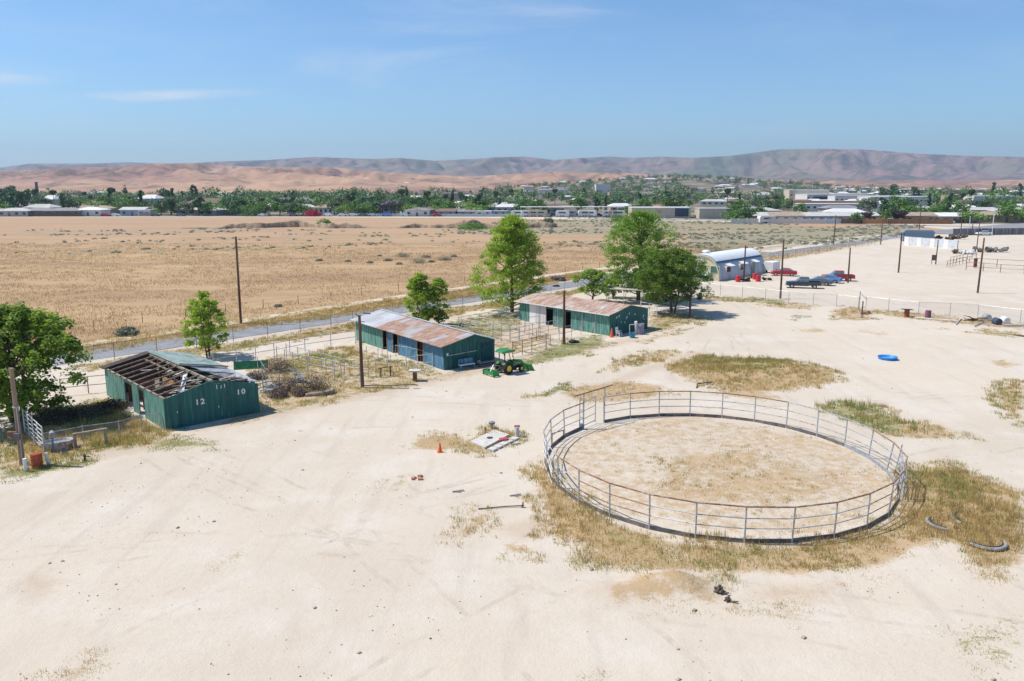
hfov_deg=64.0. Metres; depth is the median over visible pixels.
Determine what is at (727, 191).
palm tree
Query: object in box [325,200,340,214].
broadleaf tree
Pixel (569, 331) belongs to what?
pipe gate
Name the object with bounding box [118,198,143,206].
broadleaf tree
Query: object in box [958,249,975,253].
scrap heap
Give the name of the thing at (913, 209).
broadleaf tree
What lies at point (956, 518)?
half buried tyre
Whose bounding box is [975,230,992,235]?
parked car
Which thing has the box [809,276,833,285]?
parked car
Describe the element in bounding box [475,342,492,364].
door
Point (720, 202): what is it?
house
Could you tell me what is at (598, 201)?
broadleaf tree
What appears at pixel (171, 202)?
broadleaf tree
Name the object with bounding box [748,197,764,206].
broadleaf tree
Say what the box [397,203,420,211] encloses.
broadleaf tree
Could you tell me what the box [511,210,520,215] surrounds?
caravan
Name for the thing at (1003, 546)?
half buried tyre
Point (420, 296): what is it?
tree
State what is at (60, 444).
water trough
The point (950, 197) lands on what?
cypress tree
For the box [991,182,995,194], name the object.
cypress tree
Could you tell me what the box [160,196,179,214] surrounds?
broadleaf tree
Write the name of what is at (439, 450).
traffic cone
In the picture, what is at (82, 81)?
sky
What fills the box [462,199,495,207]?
broadleaf tree
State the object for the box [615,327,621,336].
plastic chair
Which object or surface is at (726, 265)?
quonset building
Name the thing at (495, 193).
broadleaf tree
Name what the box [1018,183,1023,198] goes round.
cypress tree
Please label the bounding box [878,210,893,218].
broadleaf tree
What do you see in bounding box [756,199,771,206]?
broadleaf tree
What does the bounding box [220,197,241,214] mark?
broadleaf tree
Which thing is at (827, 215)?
house
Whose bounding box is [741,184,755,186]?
house
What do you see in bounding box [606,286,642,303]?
shade canopy
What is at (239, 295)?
wooden pole
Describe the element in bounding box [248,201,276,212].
broadleaf tree
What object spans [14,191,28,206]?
broadleaf tree
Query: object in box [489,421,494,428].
grey vent
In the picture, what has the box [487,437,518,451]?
concrete curb
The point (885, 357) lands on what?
paddling pool
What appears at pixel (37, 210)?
house
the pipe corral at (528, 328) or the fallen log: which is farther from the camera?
the pipe corral at (528, 328)
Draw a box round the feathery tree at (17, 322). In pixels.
[0,301,92,421]
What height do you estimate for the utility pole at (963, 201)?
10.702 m
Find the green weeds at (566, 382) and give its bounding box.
[0,242,1023,680]
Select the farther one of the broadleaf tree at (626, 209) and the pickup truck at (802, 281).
the broadleaf tree at (626, 209)
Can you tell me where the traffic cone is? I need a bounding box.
[437,442,442,452]
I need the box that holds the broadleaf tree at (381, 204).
[379,200,401,211]
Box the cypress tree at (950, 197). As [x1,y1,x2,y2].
[948,192,953,207]
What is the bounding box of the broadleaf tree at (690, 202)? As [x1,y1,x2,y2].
[684,199,694,205]
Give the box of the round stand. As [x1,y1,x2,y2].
[409,369,420,380]
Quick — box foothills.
[0,163,1023,192]
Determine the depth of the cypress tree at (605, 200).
438.84 m
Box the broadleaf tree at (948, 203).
[940,201,952,212]
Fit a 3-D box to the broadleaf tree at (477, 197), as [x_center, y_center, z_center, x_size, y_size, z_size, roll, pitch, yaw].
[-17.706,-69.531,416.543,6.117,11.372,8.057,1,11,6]
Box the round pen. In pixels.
[543,384,907,542]
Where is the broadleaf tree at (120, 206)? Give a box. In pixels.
[113,200,129,209]
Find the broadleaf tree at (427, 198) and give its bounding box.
[419,194,433,205]
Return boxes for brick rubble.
[411,474,422,479]
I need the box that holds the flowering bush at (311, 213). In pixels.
[301,208,322,216]
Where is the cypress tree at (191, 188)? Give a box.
[190,184,193,196]
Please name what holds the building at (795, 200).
on the ground at (556, 616)
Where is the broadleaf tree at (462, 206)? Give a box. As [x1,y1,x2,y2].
[455,202,479,209]
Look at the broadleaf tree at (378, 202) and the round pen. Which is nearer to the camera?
the round pen
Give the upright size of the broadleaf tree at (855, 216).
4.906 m
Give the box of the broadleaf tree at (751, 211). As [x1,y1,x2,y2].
[738,207,756,218]
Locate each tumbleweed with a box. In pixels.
[246,370,268,380]
[261,355,292,374]
[265,386,287,399]
[270,370,306,393]
[292,388,308,396]
[301,368,330,391]
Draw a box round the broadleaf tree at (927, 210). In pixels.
[918,206,939,211]
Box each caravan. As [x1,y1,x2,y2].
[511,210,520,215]
[521,210,528,216]
[528,210,538,216]
[535,210,547,216]
[555,210,569,216]
[566,210,576,216]
[578,210,588,216]
[586,210,596,216]
[602,210,613,216]
[608,210,617,216]
[616,210,624,215]
[757,216,775,222]
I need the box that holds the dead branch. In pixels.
[478,502,523,508]
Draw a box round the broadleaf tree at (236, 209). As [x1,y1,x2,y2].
[219,203,245,215]
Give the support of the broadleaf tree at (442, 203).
on the ground at (556, 616)
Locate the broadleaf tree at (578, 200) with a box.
[566,195,588,212]
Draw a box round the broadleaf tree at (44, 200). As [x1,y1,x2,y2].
[38,196,52,203]
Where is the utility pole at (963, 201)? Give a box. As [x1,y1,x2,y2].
[961,200,966,227]
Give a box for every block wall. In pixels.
[139,212,156,215]
[367,213,507,215]
[731,218,840,223]
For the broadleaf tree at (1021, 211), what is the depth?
333.57 m
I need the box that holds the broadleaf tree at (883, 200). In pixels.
[879,197,889,205]
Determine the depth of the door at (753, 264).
143.70 m
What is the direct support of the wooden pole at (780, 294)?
on the ground at (556, 616)
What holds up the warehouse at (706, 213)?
on the ground at (556, 616)
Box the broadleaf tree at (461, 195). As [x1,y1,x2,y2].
[457,191,464,199]
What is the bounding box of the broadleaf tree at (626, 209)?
[618,206,638,215]
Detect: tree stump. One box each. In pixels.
[713,584,728,593]
[723,596,737,602]
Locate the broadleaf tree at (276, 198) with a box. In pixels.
[273,196,289,213]
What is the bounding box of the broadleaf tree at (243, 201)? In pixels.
[239,199,246,214]
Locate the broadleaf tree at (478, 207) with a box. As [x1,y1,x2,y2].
[463,203,487,210]
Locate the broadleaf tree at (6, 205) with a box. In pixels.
[0,202,11,207]
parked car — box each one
[770,268,796,275]
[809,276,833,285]
[814,274,842,282]
[964,219,976,222]
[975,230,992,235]
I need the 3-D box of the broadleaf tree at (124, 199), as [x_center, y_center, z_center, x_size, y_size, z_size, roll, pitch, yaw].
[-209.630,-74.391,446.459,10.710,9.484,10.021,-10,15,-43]
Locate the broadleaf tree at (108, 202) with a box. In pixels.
[99,197,118,206]
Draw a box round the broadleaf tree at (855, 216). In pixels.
[849,211,862,223]
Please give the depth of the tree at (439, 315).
92.69 m
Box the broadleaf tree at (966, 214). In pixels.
[957,209,991,220]
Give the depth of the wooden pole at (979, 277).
119.86 m
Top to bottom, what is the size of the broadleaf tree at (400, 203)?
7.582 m
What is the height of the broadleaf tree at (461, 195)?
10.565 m
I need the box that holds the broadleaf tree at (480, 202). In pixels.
[472,200,487,206]
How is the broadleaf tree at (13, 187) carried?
on the ground at (556, 616)
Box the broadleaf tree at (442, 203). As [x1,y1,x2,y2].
[425,199,448,206]
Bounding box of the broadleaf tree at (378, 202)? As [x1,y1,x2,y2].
[372,200,387,213]
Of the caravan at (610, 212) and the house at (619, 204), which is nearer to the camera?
the caravan at (610, 212)
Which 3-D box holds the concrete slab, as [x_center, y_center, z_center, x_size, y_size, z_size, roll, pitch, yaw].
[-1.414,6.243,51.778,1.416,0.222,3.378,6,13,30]
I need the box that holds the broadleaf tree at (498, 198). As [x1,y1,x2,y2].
[490,197,502,202]
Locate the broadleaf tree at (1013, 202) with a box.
[996,198,1018,208]
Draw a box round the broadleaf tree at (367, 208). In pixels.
[354,203,380,213]
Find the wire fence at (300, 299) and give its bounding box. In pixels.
[26,258,634,330]
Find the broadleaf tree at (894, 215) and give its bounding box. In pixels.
[890,211,898,218]
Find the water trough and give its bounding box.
[38,437,72,451]
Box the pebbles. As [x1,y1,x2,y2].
[12,338,1023,680]
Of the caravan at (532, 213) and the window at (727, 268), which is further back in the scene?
the caravan at (532, 213)
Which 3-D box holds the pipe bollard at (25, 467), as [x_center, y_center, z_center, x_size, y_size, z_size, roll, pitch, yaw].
[-27.427,7.058,46.164,0.214,0.850,0.220,0,11,0]
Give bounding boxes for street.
[405,216,976,226]
[935,223,1023,233]
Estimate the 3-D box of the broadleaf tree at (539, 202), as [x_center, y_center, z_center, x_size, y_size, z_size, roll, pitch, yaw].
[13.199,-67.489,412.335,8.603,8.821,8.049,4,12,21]
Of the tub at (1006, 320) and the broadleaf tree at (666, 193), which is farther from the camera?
the broadleaf tree at (666, 193)
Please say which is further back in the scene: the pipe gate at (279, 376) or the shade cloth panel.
the shade cloth panel
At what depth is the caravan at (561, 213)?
388.10 m
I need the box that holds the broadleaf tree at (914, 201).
[906,197,919,205]
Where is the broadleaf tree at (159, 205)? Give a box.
[151,200,167,215]
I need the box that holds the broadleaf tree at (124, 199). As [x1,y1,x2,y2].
[119,195,128,201]
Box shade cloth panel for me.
[233,359,267,369]
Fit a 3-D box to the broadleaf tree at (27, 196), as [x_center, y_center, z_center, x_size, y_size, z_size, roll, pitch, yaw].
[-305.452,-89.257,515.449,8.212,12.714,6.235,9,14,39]
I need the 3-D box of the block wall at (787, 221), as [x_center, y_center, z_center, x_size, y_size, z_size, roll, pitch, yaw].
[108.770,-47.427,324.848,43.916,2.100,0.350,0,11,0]
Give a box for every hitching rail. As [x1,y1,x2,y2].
[72,428,107,450]
[378,366,392,377]
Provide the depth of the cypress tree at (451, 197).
404.66 m
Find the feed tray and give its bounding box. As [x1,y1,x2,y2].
[176,426,188,430]
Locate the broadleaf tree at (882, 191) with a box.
[877,187,895,194]
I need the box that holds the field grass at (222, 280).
[0,242,777,355]
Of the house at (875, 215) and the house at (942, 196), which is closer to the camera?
the house at (875, 215)
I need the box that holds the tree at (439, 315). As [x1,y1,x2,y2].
[423,277,450,323]
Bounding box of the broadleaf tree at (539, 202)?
[529,198,547,209]
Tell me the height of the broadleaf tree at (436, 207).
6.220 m
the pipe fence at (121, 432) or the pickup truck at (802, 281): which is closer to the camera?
the pipe fence at (121, 432)
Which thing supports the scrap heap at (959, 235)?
on the ground at (556, 616)
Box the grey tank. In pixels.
[634,321,643,334]
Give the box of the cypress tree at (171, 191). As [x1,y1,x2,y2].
[170,188,174,196]
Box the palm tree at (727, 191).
[723,188,731,206]
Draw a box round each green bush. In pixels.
[238,203,269,215]
[315,218,330,223]
[456,222,487,229]
[542,214,553,223]
[608,214,624,221]
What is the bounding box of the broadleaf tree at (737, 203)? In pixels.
[726,198,752,210]
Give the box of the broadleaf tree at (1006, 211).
[993,203,1021,222]
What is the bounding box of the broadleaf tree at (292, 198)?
[288,195,295,202]
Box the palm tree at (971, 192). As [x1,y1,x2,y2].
[968,189,975,206]
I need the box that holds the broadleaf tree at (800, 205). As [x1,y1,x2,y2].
[790,202,808,211]
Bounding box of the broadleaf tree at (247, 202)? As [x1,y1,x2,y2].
[242,199,254,213]
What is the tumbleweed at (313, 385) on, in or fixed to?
on the ground at (556, 616)
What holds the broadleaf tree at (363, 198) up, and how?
on the ground at (556, 616)
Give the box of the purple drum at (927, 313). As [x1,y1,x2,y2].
[925,310,931,317]
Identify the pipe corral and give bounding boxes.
[458,307,518,325]
[461,318,509,339]
[473,316,518,331]
[501,315,548,337]
[510,319,558,339]
[525,315,539,329]
[536,330,550,345]
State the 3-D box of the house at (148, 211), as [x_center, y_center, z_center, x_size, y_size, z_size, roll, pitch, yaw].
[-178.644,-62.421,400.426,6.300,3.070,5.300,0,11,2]
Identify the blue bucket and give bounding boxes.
[629,332,635,337]
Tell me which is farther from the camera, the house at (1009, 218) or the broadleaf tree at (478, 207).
the broadleaf tree at (478, 207)
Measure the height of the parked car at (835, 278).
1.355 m
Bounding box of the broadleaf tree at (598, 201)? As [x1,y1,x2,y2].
[593,196,601,212]
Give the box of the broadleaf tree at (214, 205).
[195,202,226,211]
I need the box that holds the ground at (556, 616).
[0,178,1023,680]
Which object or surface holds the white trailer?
on the ground at (556, 616)
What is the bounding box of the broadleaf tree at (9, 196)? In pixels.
[3,191,16,207]
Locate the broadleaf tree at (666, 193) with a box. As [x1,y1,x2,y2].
[663,190,673,196]
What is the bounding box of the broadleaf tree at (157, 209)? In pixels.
[144,205,167,212]
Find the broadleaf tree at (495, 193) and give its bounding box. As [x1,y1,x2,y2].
[493,190,499,197]
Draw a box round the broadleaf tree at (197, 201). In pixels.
[189,196,204,215]
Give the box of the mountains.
[0,149,1023,180]
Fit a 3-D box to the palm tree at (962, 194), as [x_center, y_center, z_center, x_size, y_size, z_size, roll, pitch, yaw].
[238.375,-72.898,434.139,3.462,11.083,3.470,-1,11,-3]
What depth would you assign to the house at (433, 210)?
398.50 m
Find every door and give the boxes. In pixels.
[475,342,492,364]
[750,262,755,273]
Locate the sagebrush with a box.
[3,216,926,254]
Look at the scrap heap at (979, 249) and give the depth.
191.23 m
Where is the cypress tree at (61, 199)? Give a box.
[59,192,65,207]
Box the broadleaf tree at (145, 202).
[137,199,147,206]
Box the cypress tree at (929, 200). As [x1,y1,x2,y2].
[927,193,931,206]
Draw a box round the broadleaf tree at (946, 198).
[939,196,958,203]
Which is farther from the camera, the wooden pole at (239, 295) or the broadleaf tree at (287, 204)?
the broadleaf tree at (287, 204)
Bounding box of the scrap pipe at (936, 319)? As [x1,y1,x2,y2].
[915,317,956,320]
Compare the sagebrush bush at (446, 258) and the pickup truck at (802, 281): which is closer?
the pickup truck at (802, 281)
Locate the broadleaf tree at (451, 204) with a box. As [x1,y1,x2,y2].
[443,201,457,207]
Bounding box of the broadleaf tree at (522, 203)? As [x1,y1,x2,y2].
[513,199,531,209]
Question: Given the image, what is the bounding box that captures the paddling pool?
[877,354,897,360]
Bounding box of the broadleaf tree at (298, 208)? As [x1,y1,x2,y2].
[278,203,307,213]
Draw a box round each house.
[0,208,31,216]
[21,204,61,208]
[29,208,52,212]
[42,195,59,205]
[43,208,82,215]
[65,205,119,213]
[79,207,111,215]
[119,207,151,215]
[137,195,163,206]
[138,209,154,215]
[145,191,160,194]
[175,207,231,215]
[187,198,220,205]
[279,197,315,204]
[285,204,313,212]
[311,204,342,213]
[352,209,394,212]
[403,207,430,215]
[427,207,436,213]
[435,208,456,213]
[457,191,470,194]
[457,209,474,213]
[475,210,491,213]
[487,204,498,211]
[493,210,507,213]
[495,204,522,212]
[524,185,534,189]
[539,205,563,213]
[607,203,631,209]
[644,178,656,181]
[700,199,726,205]
[714,182,730,183]
[726,199,748,204]
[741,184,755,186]
[750,207,782,211]
[750,212,769,218]
[767,212,805,218]
[801,212,854,218]
[817,205,859,211]
[822,208,864,211]
[852,212,879,218]
[894,212,937,218]
[923,212,961,222]
[941,195,972,200]
[942,212,975,221]
[969,207,996,211]
[974,211,1023,221]
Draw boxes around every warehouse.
[628,207,690,217]
[694,208,730,218]
[857,196,933,204]
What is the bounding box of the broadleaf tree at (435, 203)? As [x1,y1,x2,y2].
[430,201,441,206]
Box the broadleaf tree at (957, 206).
[951,201,971,211]
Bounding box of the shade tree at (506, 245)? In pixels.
[467,213,549,311]
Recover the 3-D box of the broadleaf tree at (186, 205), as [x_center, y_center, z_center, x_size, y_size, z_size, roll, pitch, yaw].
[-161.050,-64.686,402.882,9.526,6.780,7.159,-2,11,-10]
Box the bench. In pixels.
[458,357,474,369]
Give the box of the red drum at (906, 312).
[901,308,912,316]
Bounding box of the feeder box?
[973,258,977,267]
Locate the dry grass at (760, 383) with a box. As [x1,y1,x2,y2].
[0,239,1023,680]
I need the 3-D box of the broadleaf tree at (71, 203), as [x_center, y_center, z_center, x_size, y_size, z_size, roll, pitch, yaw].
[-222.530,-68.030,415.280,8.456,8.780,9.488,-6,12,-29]
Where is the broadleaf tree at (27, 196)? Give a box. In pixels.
[23,189,30,201]
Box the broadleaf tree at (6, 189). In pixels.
[3,187,10,192]
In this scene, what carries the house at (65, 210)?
on the ground at (556, 616)
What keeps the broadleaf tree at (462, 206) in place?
on the ground at (556, 616)
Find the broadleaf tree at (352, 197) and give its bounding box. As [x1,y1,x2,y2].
[347,191,356,202]
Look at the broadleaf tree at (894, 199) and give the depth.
482.21 m
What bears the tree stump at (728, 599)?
on the ground at (556, 616)
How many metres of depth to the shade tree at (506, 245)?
100.35 m
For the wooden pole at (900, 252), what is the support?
on the ground at (556, 616)
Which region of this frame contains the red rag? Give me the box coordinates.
[499,437,508,440]
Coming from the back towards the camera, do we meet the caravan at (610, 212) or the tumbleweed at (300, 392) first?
the caravan at (610, 212)
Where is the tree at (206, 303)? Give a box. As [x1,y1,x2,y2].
[179,289,230,357]
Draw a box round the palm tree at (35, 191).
[32,188,38,199]
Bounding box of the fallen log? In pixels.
[305,387,334,396]
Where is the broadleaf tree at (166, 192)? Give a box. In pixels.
[162,189,170,197]
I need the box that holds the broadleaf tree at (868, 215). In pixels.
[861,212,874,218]
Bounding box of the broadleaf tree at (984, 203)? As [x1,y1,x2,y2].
[975,199,991,206]
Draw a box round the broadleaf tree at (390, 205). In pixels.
[386,201,397,213]
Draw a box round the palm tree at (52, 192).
[49,190,56,201]
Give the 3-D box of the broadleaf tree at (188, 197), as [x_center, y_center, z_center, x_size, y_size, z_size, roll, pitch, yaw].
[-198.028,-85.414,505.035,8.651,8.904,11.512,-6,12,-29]
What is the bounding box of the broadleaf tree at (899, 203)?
[884,197,913,209]
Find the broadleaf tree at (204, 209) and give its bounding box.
[197,203,212,214]
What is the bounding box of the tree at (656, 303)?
[635,266,669,304]
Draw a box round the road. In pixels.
[4,235,899,372]
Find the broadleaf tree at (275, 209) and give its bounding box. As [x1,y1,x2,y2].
[271,202,282,215]
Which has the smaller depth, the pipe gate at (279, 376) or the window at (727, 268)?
the pipe gate at (279, 376)
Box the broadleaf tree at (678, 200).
[663,196,683,206]
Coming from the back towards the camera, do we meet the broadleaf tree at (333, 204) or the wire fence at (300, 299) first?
the broadleaf tree at (333, 204)
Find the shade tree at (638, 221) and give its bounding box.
[600,209,679,299]
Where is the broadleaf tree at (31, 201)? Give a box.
[27,199,41,203]
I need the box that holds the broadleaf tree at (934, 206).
[914,204,939,211]
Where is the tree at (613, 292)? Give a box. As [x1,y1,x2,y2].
[604,272,621,297]
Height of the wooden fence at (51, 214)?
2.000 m
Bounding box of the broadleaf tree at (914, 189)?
[910,186,920,195]
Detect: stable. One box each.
[100,350,259,429]
[351,309,498,369]
[514,292,650,335]
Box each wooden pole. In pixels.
[7,368,24,464]
[235,236,241,322]
[356,313,370,387]
[562,290,564,344]
[688,274,692,316]
[743,245,747,278]
[779,240,784,298]
[847,248,850,282]
[897,234,904,272]
[931,240,938,263]
[977,238,984,292]
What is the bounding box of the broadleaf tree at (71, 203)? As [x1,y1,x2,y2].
[64,198,81,207]
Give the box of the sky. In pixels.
[0,0,1023,167]
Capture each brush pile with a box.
[21,404,77,425]
[59,401,112,421]
[92,396,130,411]
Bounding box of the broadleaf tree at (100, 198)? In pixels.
[95,194,105,201]
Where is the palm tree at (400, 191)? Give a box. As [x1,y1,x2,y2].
[397,189,404,200]
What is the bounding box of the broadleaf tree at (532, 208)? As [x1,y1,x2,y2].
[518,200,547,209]
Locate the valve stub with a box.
[514,425,524,437]
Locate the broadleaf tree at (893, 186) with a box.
[889,184,899,192]
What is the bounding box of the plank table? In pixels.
[476,360,496,366]
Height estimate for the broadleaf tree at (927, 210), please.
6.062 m
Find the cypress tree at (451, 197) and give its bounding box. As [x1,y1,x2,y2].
[449,193,453,206]
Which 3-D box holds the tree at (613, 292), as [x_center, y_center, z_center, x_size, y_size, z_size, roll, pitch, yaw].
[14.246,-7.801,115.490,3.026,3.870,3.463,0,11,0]
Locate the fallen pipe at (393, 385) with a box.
[364,384,416,385]
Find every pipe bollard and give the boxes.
[22,458,27,471]
[44,452,49,464]
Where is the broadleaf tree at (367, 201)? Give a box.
[364,199,400,212]
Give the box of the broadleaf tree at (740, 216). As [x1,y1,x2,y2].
[725,208,759,218]
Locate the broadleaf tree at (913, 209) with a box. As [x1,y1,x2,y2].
[904,205,919,211]
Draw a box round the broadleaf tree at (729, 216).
[719,210,746,220]
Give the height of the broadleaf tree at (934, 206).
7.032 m
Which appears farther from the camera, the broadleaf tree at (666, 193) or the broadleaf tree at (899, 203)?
the broadleaf tree at (666, 193)
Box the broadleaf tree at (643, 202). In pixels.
[635,197,652,206]
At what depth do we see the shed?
225.49 m
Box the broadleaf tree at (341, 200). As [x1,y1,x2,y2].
[334,196,346,205]
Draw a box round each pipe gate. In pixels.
[22,409,44,450]
[262,367,295,393]
[405,353,432,370]
[559,323,580,336]
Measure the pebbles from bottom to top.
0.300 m
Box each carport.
[520,206,579,216]
[582,206,624,216]
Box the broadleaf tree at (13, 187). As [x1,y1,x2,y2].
[8,185,16,191]
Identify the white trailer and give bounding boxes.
[764,261,779,271]
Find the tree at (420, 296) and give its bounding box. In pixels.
[401,271,438,320]
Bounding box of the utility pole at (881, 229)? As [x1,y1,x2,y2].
[880,211,886,244]
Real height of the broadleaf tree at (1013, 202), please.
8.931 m
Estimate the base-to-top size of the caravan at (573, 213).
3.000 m
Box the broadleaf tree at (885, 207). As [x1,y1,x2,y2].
[877,204,899,215]
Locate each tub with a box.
[981,313,991,320]
[991,317,1002,324]
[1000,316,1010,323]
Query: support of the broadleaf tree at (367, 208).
on the ground at (556, 616)
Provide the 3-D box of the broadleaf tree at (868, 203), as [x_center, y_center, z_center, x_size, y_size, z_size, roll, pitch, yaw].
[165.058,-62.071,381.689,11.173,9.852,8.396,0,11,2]
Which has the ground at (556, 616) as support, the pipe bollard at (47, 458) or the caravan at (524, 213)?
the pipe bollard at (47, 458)
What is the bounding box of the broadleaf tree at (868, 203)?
[856,197,879,211]
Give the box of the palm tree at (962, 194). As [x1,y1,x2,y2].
[959,192,966,202]
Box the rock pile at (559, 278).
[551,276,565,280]
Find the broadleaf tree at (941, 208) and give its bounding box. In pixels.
[929,203,953,212]
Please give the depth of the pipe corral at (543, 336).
82.82 m
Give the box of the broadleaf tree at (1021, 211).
[1011,205,1023,221]
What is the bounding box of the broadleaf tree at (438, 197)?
[430,194,444,201]
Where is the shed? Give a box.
[900,229,934,240]
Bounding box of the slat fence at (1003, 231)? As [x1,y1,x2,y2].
[952,227,1023,234]
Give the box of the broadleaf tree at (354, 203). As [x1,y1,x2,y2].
[344,199,363,212]
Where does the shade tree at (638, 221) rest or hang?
on the ground at (556, 616)
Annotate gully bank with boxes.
[183,219,556,228]
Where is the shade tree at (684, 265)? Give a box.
[631,246,715,313]
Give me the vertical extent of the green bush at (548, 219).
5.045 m
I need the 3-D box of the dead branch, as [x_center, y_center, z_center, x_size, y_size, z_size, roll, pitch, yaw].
[-0.540,8.243,40.957,2.330,0.313,0.187,-1,11,-7]
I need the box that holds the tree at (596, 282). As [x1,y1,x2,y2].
[571,268,614,299]
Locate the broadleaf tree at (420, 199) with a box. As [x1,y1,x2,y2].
[416,196,431,203]
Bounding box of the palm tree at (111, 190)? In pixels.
[106,187,115,198]
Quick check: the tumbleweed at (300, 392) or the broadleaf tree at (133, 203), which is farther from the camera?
the broadleaf tree at (133, 203)
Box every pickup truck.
[785,277,820,288]
[821,270,855,281]
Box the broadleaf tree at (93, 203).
[85,201,99,204]
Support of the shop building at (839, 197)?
on the ground at (556, 616)
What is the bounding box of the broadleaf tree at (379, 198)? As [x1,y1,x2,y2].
[375,196,382,213]
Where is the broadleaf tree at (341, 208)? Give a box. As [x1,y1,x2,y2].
[332,204,356,213]
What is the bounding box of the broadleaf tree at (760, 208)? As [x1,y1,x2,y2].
[753,206,766,211]
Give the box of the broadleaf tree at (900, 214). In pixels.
[894,210,909,218]
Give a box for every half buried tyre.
[925,516,946,530]
[950,510,963,524]
[969,541,1007,550]
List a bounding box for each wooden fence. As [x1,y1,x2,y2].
[28,212,80,216]
[841,218,861,223]
[861,218,886,223]
[887,218,952,223]
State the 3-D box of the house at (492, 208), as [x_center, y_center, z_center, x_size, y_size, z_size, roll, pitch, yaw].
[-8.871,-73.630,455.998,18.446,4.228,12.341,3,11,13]
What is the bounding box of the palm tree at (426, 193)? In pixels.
[423,191,430,207]
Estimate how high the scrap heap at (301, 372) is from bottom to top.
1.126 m
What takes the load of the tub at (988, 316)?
on the ground at (556, 616)
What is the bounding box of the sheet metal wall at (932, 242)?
[904,236,958,248]
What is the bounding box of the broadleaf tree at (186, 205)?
[173,202,194,212]
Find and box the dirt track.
[16,235,880,357]
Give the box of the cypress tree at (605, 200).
[604,195,607,209]
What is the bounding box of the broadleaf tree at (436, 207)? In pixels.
[427,203,445,208]
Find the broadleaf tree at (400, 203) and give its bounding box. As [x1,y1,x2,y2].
[397,201,410,213]
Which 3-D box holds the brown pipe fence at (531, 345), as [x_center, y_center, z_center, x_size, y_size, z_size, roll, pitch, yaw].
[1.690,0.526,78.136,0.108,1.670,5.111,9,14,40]
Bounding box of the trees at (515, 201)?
[14,173,1023,208]
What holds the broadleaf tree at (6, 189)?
on the ground at (556, 616)
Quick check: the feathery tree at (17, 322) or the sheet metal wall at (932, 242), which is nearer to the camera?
the feathery tree at (17, 322)
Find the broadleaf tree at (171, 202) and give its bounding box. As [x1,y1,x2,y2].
[165,198,177,214]
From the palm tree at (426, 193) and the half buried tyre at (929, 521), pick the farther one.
the palm tree at (426, 193)
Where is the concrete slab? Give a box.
[470,430,508,448]
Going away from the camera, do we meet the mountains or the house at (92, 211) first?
the house at (92, 211)
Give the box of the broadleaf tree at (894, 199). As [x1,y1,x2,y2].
[888,194,900,202]
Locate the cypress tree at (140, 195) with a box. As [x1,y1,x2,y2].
[137,190,142,200]
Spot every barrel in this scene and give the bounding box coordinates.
[735,275,740,281]
[755,275,760,281]
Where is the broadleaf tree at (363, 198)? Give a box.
[359,196,375,202]
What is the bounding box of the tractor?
[483,348,533,376]
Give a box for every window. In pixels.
[710,266,719,272]
[724,266,730,272]
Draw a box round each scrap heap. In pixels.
[258,381,282,391]
[289,369,307,382]
[934,235,956,239]
[948,233,967,238]
[951,249,961,253]
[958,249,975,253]
[964,315,987,320]
[972,246,996,252]
[988,247,1008,251]
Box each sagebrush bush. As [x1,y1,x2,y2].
[113,325,139,336]
[395,253,410,257]
[409,258,425,263]
[438,256,451,260]
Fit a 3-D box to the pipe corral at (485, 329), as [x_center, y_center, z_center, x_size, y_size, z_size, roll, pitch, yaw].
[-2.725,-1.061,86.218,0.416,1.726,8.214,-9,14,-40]
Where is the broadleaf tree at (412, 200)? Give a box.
[404,195,421,205]
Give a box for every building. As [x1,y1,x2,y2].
[441,193,461,198]
[539,190,566,196]
[594,184,610,193]
[694,248,764,280]
[763,201,859,208]
[767,199,811,200]
[784,190,828,198]
[793,203,897,210]
[795,194,875,199]
[828,195,906,200]
[963,196,1019,206]
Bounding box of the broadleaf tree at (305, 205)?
[295,203,314,214]
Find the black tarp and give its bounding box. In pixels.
[568,339,579,342]
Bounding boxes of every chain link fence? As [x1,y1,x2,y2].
[67,274,624,365]
[695,283,858,308]
[769,238,880,259]
[865,296,1022,322]
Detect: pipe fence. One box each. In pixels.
[43,412,160,443]
[59,375,105,394]
[212,331,355,360]
[253,353,266,384]
[276,346,341,378]
[285,343,368,376]
[334,353,405,380]
[366,346,387,361]
[385,344,422,358]
[443,319,470,330]
[512,334,546,356]
[640,301,657,316]
[947,256,969,263]
[966,261,1023,272]
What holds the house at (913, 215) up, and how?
on the ground at (556, 616)
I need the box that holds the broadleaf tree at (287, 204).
[284,201,299,211]
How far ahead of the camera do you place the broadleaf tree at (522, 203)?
413.68 m
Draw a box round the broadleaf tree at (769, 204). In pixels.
[761,199,781,208]
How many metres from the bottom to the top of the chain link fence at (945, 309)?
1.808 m
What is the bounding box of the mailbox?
[49,430,54,452]
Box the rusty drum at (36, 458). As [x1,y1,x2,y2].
[30,452,42,468]
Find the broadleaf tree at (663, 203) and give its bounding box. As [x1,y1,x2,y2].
[661,196,682,206]
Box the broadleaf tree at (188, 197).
[183,195,196,201]
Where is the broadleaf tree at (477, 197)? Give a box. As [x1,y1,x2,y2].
[472,193,482,204]

